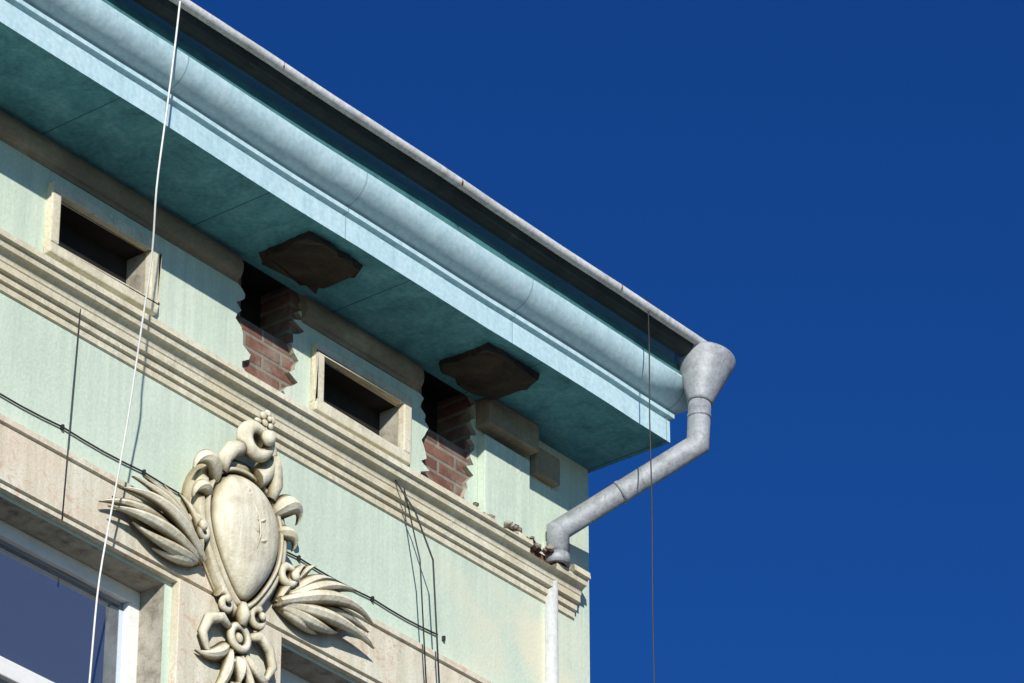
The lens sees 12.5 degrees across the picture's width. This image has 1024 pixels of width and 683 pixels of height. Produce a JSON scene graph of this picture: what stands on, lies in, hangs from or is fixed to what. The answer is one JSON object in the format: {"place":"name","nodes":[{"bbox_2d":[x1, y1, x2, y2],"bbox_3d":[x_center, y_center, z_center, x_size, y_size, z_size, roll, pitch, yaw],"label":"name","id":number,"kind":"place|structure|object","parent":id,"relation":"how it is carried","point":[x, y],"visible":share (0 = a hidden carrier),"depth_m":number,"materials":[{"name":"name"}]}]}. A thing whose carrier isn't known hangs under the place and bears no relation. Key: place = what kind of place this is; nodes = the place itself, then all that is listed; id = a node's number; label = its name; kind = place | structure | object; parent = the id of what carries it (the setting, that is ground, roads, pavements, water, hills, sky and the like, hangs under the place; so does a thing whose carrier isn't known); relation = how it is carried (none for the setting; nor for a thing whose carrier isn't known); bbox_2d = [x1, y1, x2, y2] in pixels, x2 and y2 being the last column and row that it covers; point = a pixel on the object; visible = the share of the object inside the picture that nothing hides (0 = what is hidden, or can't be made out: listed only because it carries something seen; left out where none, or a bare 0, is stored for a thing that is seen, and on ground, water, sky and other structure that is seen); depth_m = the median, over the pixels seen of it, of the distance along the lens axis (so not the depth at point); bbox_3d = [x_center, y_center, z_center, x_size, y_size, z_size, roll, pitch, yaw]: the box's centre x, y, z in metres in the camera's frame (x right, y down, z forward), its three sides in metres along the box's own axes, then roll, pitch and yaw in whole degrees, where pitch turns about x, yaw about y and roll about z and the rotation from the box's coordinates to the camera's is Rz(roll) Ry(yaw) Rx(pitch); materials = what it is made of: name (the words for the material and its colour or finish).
{"place":"outdoors","nodes":[
{"label":"outdoors","id":0,"kind":"place"},
{"bbox_2d":[190,0,1023,682],"label":"sky","id":1,"kind":"structure","parent":0,"point":[827,194],"materials":[{"name":"blue"}]},
{"label":"ground","id":2,"kind":"structure","parent":0,"visible":0},
{"bbox_2d":[0,140,589,682],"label":"facade wall","id":3,"kind":"structure","parent":2,"relation":"on","point":[492,628],"depth_m":22.71,"materials":[{"name":"green paint"}]},
{"bbox_2d":[0,520,309,682],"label":"window frames","id":4,"kind":"structure","parent":3,"relation":"attached to","point":[13,672],"depth_m":21.45,"materials":[{"name":"white paint"}]},
{"bbox_2d":[0,539,123,682],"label":"window glass","id":5,"kind":"object","parent":4,"relation":"in","point":[47,611],"visible":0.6,"depth_m":21.21,"materials":[{"name":"blue glass"}]},
{"bbox_2d":[168,579,281,682],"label":"window piers","id":6,"kind":"structure","parent":3,"relation":"attached to","point":[191,606],"depth_m":21.63,"materials":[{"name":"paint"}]},
{"bbox_2d":[43,181,411,465],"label":"vent frames","id":7,"kind":"structure","parent":3,"relation":"attached to","point":[57,193],"depth_m":22.27,"materials":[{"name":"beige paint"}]},
{"bbox_2d":[99,410,374,682],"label":"cartouche","id":8,"kind":"object","parent":3,"relation":"attached to","point":[226,527],"visible":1,"depth_m":21.95,"materials":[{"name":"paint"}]},
{"bbox_2d":[0,413,491,682],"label":"stone band","id":9,"kind":"object","parent":3,"relation":"attached to","point":[32,469],"depth_m":21.49,"materials":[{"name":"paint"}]},
{"bbox_2d":[0,228,590,619],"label":"string course","id":10,"kind":"object","parent":3,"relation":"attached to","point":[35,280],"visible":1,"depth_m":22.66,"materials":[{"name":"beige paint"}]},
{"bbox_2d":[473,502,554,554],"bbox_3d":[-0.526,0.629,23.399,0.143,0.103,2.264,-22,-36,33],"label":"rubble","id":11,"kind":"object","parent":10,"relation":"on","point":[536,546],"visible":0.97,"depth_m":24.02,"materials":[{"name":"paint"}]},
{"bbox_2d":[0,299,654,682],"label":"cables","id":12,"kind":"object","parent":3,"relation":"attached to","point":[298,557],"visible":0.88,"depth_m":22.98,"materials":[{"name":"black rubber"}]},
{"bbox_2d":[0,0,687,472],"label":"eave cornice","id":13,"kind":"structure","parent":3,"relation":"attached to","point":[248,172],"depth_m":22.74,"materials":[{"name":"teal paint"}]},
{"bbox_2d":[0,110,423,391],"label":"frieze molding","id":14,"kind":"structure","parent":13,"relation":"attached to","point":[27,141],"depth_m":22.53,"materials":[{"name":"beige stone"}]},
{"bbox_2d":[258,231,539,399],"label":"soffit holes","id":15,"kind":"object","parent":13,"relation":"attached to","point":[312,261],"visible":1,"depth_m":23.07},
{"bbox_2d":[132,0,693,356],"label":"roof underside","id":16,"kind":"object","parent":13,"relation":"attached to","point":[329,116],"visible":1,"depth_m":23.03,"materials":[{"name":"metal"}]},
{"bbox_2d":[88,1,180,682],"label":"white cable","id":17,"kind":"object","parent":16,"relation":"attached to","point":[132,388],"visible":1,"depth_m":21.25,"materials":[{"name":"white plastic"}]},
{"bbox_2d":[169,0,705,344],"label":"roof edge","id":18,"kind":"object","parent":16,"relation":"attached to","point":[341,106],"visible":1,"depth_m":23.06,"materials":[{"name":"grey metal"}]},
{"bbox_2d":[478,434,529,537],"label":"corner pier","id":19,"kind":"structure","parent":3,"relation":"attached to","point":[503,483],"depth_m":24.04,"materials":[{"name":"green paint"}]},
{"bbox_2d":[476,398,559,487],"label":"pier blocks","id":20,"kind":"structure","parent":3,"relation":"attached to","point":[503,424],"depth_m":24.23,"materials":[{"name":"beige stone"}]},
{"bbox_2d":[544,541,558,682],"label":"downpipe","id":21,"kind":"object","parent":3,"relation":"attached to","point":[551,643],"visible":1,"depth_m":23.96,"materials":[{"name":"white metal"}]},
{"bbox_2d":[546,341,735,553],"bbox_3d":[0.687,0.614,24.466,0.994,1.171,0.323,-6,-31,11],"label":"downspout","id":22,"kind":"object","parent":3,"relation":"attached to","point":[706,368],"visible":1,"depth_m":24.32,"materials":[{"name":"metal"}]},
{"bbox_2d":[544,409,710,567],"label":"pipe collars","id":23,"kind":"object","parent":22,"relation":"attached to","point":[562,556],"visible":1,"depth_m":24.13,"materials":[{"name":"metal"}]},
{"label":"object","id":24,"kind":"object","parent":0,"visible":0},
{"bbox_2d":[119,0,674,359],"bbox_3d":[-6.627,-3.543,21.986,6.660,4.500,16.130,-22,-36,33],"label":"fascia board","id":25,"kind":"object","parent":24,"relation":"on","point":[347,144],"depth_m":23.14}
]}

